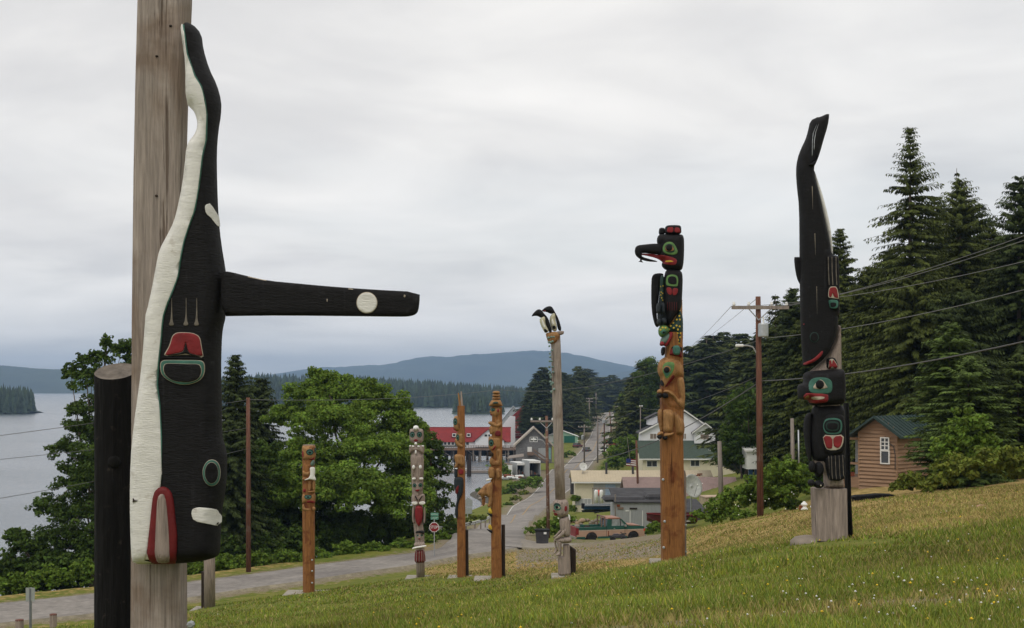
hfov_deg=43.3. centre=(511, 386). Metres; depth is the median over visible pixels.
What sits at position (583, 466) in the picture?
satellite dish
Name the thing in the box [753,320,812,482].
spruce tree
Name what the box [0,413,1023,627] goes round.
ground
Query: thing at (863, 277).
spruce tree
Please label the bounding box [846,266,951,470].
spruce tree
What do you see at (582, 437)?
utility pole
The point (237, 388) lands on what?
spruce tree
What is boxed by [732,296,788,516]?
utility pole
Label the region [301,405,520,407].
hills
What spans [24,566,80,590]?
shrub
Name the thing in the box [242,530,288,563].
shrub
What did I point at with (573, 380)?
conifer
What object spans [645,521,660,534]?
shrub
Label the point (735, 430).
broadleaf tree
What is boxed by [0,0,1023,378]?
sky
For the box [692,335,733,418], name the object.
conifer
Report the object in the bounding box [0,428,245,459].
cable
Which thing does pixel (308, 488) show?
totem pole
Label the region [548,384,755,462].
cable
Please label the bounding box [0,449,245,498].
cable
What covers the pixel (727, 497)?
shrub
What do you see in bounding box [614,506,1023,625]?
clover flowers
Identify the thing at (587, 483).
building
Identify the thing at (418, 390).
forest
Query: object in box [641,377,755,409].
cable
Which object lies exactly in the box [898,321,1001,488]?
young spruce
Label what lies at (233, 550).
shrub
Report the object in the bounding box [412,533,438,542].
shrub
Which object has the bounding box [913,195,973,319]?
spruce tree
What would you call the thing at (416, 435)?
totem pole
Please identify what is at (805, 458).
shrub
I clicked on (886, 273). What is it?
spruce tree
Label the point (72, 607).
road
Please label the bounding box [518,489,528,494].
shrub
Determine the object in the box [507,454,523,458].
lean to
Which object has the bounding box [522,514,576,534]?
shrub
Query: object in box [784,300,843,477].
spruce tree
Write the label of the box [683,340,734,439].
conifer
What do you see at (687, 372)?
conifer
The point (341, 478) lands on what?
alder tree
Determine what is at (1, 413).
hills
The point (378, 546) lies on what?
shrub
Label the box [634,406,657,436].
conifer
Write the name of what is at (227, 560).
shrub
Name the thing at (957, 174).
spruce tree
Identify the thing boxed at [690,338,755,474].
conifer
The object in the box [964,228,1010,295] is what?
spruce tree
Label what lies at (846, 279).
spruce tree
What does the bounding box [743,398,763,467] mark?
broadleaf tree
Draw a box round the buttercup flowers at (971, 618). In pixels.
[308,516,1004,627]
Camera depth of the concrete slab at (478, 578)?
54.14 m
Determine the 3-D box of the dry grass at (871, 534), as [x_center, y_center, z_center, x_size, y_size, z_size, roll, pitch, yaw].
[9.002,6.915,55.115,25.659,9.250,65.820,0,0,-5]
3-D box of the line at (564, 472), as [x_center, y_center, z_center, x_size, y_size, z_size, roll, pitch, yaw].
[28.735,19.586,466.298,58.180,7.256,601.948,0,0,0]
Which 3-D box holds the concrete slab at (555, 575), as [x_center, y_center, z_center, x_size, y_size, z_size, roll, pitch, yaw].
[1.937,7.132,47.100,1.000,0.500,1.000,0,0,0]
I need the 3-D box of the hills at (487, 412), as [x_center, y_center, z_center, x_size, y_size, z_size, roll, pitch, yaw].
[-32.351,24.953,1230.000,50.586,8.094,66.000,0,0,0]
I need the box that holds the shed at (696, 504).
[686,499,716,519]
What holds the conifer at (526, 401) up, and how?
on the ground at (396, 575)
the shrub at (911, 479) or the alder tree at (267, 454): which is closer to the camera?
the shrub at (911, 479)
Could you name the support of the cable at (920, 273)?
attached to the utility pole at (761, 329)
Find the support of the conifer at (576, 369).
on the ground at (396, 575)
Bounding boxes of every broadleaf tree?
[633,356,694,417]
[710,394,778,493]
[723,386,744,478]
[728,381,764,472]
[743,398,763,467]
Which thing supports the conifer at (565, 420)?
on the ground at (396, 575)
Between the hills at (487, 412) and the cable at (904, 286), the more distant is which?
the hills at (487, 412)
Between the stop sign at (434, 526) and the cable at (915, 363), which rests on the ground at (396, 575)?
the stop sign at (434, 526)
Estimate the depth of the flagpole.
225.04 m
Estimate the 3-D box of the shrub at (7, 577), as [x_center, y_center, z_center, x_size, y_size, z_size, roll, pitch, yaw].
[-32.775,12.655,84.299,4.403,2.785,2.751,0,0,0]
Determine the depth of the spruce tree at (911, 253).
95.59 m
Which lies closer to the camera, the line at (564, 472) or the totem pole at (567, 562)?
the totem pole at (567, 562)
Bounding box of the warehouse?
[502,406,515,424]
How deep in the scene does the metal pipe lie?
77.96 m
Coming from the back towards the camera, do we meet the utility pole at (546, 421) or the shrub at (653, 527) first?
the utility pole at (546, 421)
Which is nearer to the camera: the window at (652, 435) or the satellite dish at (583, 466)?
the satellite dish at (583, 466)
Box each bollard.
[15,619,23,627]
[50,613,56,627]
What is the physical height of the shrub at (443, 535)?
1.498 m
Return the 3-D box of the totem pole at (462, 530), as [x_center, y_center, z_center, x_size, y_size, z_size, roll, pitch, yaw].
[-2.259,4.319,56.973,0.685,8.198,0.654,0,0,0]
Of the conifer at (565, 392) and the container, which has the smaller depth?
the container
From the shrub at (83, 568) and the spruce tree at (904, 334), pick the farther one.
the spruce tree at (904, 334)
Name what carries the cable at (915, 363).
attached to the utility pole at (761, 329)
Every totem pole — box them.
[130,0,419,627]
[201,558,214,607]
[302,445,315,592]
[409,425,425,577]
[453,391,468,576]
[478,391,504,578]
[532,306,575,574]
[635,225,686,560]
[794,114,852,540]
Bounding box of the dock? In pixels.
[447,467,487,472]
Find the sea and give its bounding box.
[0,393,519,595]
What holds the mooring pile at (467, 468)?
in the sea
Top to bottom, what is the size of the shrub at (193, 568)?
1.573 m
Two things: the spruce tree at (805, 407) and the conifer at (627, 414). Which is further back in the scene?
the conifer at (627, 414)
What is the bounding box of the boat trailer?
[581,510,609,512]
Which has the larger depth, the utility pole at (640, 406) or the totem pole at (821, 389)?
the utility pole at (640, 406)
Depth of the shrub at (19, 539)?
81.62 m
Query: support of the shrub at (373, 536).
on the ground at (396, 575)
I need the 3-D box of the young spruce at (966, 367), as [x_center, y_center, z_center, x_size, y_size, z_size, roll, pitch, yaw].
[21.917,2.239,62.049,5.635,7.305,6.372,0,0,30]
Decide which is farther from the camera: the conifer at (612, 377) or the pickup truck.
the conifer at (612, 377)
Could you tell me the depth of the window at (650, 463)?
237.97 m
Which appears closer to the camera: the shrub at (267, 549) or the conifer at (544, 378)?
the shrub at (267, 549)
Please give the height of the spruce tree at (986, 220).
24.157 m
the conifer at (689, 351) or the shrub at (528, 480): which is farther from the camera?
the conifer at (689, 351)
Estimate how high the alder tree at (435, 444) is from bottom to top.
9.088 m
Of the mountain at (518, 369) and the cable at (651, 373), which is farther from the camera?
the mountain at (518, 369)
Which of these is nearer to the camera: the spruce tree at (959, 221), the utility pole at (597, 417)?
the spruce tree at (959, 221)
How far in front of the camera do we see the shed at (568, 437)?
464.96 m
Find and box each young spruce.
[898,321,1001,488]
[904,357,1023,489]
[989,353,1023,478]
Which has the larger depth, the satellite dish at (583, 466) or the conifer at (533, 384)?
the conifer at (533, 384)
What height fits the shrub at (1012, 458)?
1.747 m
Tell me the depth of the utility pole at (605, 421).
359.80 m
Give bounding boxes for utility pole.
[246,398,250,571]
[530,416,552,537]
[577,425,584,462]
[593,416,601,462]
[602,420,608,457]
[635,440,638,483]
[639,405,642,429]
[717,441,722,493]
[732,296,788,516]
[790,418,794,498]
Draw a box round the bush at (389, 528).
[256,475,436,545]
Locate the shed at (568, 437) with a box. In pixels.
[548,430,578,443]
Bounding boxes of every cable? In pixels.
[0,400,243,435]
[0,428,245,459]
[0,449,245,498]
[250,390,492,399]
[506,341,755,391]
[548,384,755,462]
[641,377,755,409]
[740,261,1023,306]
[761,289,1023,338]
[762,341,1023,380]
[777,240,1023,306]
[789,236,1022,305]
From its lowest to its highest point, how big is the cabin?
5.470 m
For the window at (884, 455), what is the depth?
78.42 m
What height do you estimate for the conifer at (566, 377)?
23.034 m
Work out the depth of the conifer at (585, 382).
584.99 m
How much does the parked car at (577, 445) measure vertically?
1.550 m
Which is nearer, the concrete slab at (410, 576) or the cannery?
the concrete slab at (410, 576)
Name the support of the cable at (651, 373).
attached to the utility pole at (761, 329)
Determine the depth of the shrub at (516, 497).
256.38 m
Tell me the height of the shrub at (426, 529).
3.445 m
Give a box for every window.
[647,460,656,466]
[650,433,656,438]
[690,460,699,465]
[700,434,708,438]
[880,437,889,450]
[880,450,889,463]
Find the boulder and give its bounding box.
[790,535,824,545]
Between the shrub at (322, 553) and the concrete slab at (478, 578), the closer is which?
the concrete slab at (478, 578)
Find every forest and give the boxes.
[0,382,36,413]
[221,371,528,406]
[452,393,504,412]
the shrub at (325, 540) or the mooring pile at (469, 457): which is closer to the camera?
the shrub at (325, 540)
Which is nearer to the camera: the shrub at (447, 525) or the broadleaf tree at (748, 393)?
the shrub at (447, 525)
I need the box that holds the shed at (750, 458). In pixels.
[742,445,756,478]
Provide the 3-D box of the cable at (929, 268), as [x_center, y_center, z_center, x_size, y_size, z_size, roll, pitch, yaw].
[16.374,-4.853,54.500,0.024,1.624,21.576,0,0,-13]
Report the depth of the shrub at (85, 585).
85.37 m
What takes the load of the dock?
on the ground at (396, 575)
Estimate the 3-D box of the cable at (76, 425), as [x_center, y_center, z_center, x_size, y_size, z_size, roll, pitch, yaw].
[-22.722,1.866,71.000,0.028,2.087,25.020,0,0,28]
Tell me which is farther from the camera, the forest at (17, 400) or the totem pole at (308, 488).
the forest at (17, 400)
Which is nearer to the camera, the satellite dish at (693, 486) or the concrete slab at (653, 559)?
the concrete slab at (653, 559)
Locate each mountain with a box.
[0,365,93,392]
[254,350,634,388]
[597,369,636,380]
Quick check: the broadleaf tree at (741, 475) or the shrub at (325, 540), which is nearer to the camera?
the shrub at (325, 540)
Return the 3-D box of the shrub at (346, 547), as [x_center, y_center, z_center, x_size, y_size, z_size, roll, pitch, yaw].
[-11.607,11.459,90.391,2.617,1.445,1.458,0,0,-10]
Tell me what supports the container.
on the ground at (396, 575)
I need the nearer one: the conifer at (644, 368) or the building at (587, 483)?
the building at (587, 483)
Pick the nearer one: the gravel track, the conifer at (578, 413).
the gravel track
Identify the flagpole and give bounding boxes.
[626,439,635,466]
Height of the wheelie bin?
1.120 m
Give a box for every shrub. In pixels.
[0,526,79,578]
[0,568,44,595]
[0,571,41,594]
[0,578,10,594]
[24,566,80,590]
[26,563,74,590]
[61,555,88,587]
[65,556,93,585]
[187,561,203,574]
[215,533,255,570]
[215,553,244,570]
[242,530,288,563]
[242,549,276,567]
[271,549,302,563]
[274,522,321,554]
[315,520,361,556]
[315,547,331,558]
[331,539,364,555]
[342,516,389,547]
[363,540,390,551]
[381,514,428,542]
[389,536,414,547]
[411,507,456,534]
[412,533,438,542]
[435,528,451,539]
[441,514,486,524]
[485,458,512,475]
[502,476,543,494]
[509,495,522,500]
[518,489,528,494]
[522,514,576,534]
[564,450,575,457]
[569,495,581,511]
[601,434,638,469]
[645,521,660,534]
[688,493,756,523]
[717,481,801,510]
[743,454,814,502]
[796,434,854,487]
[888,469,937,492]
[919,445,1023,486]
[926,406,1002,460]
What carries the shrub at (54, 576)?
on the ground at (396, 575)
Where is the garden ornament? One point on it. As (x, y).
(804, 504)
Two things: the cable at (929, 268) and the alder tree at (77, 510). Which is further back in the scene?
the alder tree at (77, 510)
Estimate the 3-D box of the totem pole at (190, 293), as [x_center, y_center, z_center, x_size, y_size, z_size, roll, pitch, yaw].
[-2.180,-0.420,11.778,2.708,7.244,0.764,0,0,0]
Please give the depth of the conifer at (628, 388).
339.62 m
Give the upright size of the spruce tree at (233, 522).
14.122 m
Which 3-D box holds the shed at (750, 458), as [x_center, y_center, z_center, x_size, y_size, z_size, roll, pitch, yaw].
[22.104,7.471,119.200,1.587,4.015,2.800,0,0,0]
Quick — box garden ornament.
[799,501,810,510]
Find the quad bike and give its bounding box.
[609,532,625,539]
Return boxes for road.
[0,538,524,625]
[450,412,613,548]
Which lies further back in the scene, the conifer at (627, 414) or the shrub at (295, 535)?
the conifer at (627, 414)
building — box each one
[502,406,536,446]
[569,462,712,511]
[620,477,736,495]
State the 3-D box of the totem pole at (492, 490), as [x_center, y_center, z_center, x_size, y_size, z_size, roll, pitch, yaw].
[-0.857,4.121,53.975,1.152,7.868,0.750,0,0,0]
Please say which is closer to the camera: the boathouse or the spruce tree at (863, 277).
the spruce tree at (863, 277)
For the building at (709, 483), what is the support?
on the ground at (396, 575)
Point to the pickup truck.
(606, 526)
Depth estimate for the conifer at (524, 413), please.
460.30 m
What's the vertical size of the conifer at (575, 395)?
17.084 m
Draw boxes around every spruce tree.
[215,419,285,569]
[221,354,272,518]
[244,377,301,552]
[749,294,782,439]
[750,288,807,463]
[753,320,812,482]
[771,323,806,482]
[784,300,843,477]
[795,228,861,478]
[795,289,861,479]
[803,266,889,465]
[838,127,982,464]
[841,252,898,335]
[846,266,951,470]
[885,290,1021,440]
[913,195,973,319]
[921,177,1009,366]
[941,203,997,299]
[949,168,959,284]
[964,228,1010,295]
[970,176,1023,440]
[977,261,1021,365]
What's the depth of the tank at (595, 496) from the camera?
189.77 m
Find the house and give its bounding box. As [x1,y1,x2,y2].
[636,410,734,476]
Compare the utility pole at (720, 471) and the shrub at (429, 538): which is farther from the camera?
the utility pole at (720, 471)
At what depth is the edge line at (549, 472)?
324.73 m
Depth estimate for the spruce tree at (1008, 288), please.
99.38 m
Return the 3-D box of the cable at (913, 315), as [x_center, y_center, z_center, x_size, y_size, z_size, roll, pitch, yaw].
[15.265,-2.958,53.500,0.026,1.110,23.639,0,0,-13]
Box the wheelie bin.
[535,528,549,542]
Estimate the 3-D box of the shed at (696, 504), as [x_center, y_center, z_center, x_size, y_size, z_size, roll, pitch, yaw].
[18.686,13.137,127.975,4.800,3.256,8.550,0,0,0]
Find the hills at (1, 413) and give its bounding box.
[0,410,39,414]
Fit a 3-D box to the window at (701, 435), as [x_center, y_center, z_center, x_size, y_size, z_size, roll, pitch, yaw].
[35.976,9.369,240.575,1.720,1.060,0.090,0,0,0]
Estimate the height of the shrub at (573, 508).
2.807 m
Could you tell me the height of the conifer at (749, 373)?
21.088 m
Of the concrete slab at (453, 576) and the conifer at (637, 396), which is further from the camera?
the conifer at (637, 396)
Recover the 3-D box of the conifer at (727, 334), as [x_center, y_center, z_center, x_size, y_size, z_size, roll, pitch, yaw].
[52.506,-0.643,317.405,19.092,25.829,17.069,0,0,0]
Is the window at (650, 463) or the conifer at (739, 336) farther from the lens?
the conifer at (739, 336)
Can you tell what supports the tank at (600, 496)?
on the ground at (396, 575)
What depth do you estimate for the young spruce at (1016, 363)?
65.65 m
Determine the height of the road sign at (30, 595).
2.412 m
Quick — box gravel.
[515,537,660,567]
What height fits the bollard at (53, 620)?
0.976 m
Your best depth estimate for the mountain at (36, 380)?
5064.03 m
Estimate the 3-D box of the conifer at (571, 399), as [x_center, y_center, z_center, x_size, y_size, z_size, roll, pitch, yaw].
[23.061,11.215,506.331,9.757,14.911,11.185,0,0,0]
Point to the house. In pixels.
(649, 457)
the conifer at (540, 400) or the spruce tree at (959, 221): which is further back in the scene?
the conifer at (540, 400)
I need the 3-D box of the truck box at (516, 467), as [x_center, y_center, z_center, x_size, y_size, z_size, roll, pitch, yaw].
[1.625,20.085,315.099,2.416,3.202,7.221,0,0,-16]
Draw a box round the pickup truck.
[569,514,645,539]
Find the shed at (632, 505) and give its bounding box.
[601,488,686,527]
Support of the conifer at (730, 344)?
on the ground at (396, 575)
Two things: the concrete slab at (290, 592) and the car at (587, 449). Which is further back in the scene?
the car at (587, 449)
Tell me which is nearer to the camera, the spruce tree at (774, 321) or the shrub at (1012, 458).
the shrub at (1012, 458)
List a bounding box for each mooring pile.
[467,461,468,476]
[468,454,470,476]
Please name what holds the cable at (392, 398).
attached to the utility pole at (248, 518)
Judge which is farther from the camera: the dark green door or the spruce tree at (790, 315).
the dark green door
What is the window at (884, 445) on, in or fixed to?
in the cabin
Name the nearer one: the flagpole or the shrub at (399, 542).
the shrub at (399, 542)
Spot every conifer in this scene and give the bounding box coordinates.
[512,373,542,415]
[515,395,535,429]
[516,406,535,433]
[520,367,566,414]
[520,381,543,405]
[524,381,552,434]
[537,373,571,434]
[543,378,574,433]
[562,374,571,386]
[562,387,569,412]
[563,396,574,432]
[565,377,592,418]
[565,383,578,395]
[566,391,586,433]
[567,400,592,433]
[569,366,597,410]
[572,396,588,433]
[575,371,604,422]
[576,381,594,419]
[577,394,595,431]
[583,368,597,377]
[588,377,598,390]
[589,377,618,412]
[599,377,633,456]
[605,375,619,394]
[608,378,624,407]
[609,382,652,448]
[613,372,657,450]
[614,365,641,434]
[624,358,656,409]
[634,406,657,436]
[657,360,713,419]
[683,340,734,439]
[683,345,713,418]
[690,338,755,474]
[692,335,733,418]
[715,339,743,394]
[717,323,777,464]
[717,332,733,341]
[727,333,751,354]
[763,320,787,357]
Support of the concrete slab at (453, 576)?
on the ground at (396, 575)
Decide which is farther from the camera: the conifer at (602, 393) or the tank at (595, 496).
the conifer at (602, 393)
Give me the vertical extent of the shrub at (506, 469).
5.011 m
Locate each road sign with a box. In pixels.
[26,588,34,627]
[465,497,471,516]
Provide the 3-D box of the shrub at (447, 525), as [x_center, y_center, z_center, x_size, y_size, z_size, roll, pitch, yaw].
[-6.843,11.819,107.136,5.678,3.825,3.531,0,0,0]
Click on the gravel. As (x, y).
(647, 548)
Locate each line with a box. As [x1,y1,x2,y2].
[507,424,596,514]
[510,414,608,522]
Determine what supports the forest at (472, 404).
on the hills at (487, 412)
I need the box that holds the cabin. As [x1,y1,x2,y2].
[843,414,934,488]
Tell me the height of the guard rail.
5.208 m
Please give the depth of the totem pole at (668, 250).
34.70 m
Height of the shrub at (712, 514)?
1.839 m
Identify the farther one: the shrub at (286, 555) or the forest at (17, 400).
the forest at (17, 400)
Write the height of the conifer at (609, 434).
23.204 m
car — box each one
[572,443,582,446]
[582,447,590,451]
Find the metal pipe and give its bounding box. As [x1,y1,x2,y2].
[798,430,799,462]
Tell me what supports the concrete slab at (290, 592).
on the ground at (396, 575)
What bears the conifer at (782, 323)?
on the ground at (396, 575)
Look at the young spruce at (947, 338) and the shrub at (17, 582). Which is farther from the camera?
the shrub at (17, 582)
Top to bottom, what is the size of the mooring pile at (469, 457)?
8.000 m
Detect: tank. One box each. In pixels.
[594,490,597,502]
[599,490,602,502]
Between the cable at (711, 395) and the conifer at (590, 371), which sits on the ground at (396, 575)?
the conifer at (590, 371)
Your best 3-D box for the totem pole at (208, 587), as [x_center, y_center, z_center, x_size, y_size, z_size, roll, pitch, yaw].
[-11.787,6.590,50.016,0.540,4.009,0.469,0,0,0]
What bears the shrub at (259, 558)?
on the ground at (396, 575)
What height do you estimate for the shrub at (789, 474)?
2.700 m
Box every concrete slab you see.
[282,590,323,595]
[405,575,428,578]
[447,575,471,578]
[474,576,490,580]
[551,573,570,578]
[649,558,660,563]
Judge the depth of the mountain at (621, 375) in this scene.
6762.59 m
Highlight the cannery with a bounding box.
[425,427,515,460]
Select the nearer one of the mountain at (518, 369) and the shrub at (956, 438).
the shrub at (956, 438)
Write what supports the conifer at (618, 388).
on the ground at (396, 575)
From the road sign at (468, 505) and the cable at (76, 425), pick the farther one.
the road sign at (468, 505)
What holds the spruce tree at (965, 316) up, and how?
on the ground at (396, 575)
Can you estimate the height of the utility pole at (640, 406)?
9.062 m
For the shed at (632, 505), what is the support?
on the ground at (396, 575)
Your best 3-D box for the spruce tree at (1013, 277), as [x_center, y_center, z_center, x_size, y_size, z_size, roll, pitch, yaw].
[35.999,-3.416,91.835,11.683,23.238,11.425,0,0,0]
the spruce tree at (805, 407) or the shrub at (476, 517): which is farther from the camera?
the shrub at (476, 517)
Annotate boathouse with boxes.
[513,426,553,462]
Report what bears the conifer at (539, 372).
on the ground at (396, 575)
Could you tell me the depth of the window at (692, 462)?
237.97 m
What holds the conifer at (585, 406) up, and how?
on the ground at (396, 575)
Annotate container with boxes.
[699,495,715,508]
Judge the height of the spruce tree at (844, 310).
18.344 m
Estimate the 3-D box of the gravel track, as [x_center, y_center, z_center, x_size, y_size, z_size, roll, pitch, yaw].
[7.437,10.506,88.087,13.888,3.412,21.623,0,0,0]
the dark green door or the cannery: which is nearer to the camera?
the cannery
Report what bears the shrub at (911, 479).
on the ground at (396, 575)
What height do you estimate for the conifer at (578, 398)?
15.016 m
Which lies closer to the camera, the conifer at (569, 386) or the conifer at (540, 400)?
the conifer at (540, 400)
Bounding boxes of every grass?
[40,483,1023,627]
[423,483,1023,580]
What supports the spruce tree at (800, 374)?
on the ground at (396, 575)
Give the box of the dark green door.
[564,436,574,442]
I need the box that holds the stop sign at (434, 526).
[429,513,438,555]
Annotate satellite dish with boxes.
[580,463,586,470]
[686,474,701,509]
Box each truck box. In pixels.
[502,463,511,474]
[510,461,524,475]
[522,459,540,476]
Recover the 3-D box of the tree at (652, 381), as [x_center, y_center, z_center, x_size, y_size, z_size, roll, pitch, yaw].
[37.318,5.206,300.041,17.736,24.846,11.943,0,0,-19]
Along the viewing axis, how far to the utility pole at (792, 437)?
91.90 m
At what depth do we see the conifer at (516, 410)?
498.75 m
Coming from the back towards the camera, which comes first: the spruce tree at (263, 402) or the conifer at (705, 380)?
the conifer at (705, 380)
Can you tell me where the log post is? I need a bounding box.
[94,363,131,627]
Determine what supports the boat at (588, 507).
on the ground at (396, 575)
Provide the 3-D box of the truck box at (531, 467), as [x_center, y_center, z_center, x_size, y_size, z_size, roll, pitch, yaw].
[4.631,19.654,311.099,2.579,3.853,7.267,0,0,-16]
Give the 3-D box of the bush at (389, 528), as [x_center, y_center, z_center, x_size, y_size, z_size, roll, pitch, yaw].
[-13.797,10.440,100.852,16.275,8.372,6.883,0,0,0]
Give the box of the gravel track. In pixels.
[521,537,634,549]
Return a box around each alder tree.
[19,332,131,586]
[240,438,288,537]
[254,366,438,519]
[423,431,455,524]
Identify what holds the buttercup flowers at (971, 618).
on the ground at (396, 575)
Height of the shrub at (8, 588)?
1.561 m
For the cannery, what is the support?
on the ground at (396, 575)
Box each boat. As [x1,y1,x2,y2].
[581,503,609,510]
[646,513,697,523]
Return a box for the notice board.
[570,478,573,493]
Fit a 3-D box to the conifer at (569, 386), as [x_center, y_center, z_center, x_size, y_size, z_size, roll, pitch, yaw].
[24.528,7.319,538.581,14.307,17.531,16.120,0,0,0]
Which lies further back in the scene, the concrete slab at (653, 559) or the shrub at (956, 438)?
the shrub at (956, 438)
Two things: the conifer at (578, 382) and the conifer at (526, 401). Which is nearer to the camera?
the conifer at (526, 401)
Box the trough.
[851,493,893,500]
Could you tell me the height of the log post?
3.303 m
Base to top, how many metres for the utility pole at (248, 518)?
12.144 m
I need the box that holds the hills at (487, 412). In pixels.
[452,410,503,413]
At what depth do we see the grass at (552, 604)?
17.00 m
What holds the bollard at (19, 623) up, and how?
on the ground at (396, 575)
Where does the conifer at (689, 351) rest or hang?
on the ground at (396, 575)
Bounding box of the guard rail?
[438,516,489,533]
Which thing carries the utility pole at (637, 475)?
on the ground at (396, 575)
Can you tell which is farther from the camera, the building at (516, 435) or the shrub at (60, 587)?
the building at (516, 435)
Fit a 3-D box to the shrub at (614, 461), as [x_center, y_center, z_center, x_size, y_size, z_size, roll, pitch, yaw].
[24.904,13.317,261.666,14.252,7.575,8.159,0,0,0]
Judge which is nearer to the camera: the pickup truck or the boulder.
the boulder
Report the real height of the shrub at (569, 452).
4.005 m

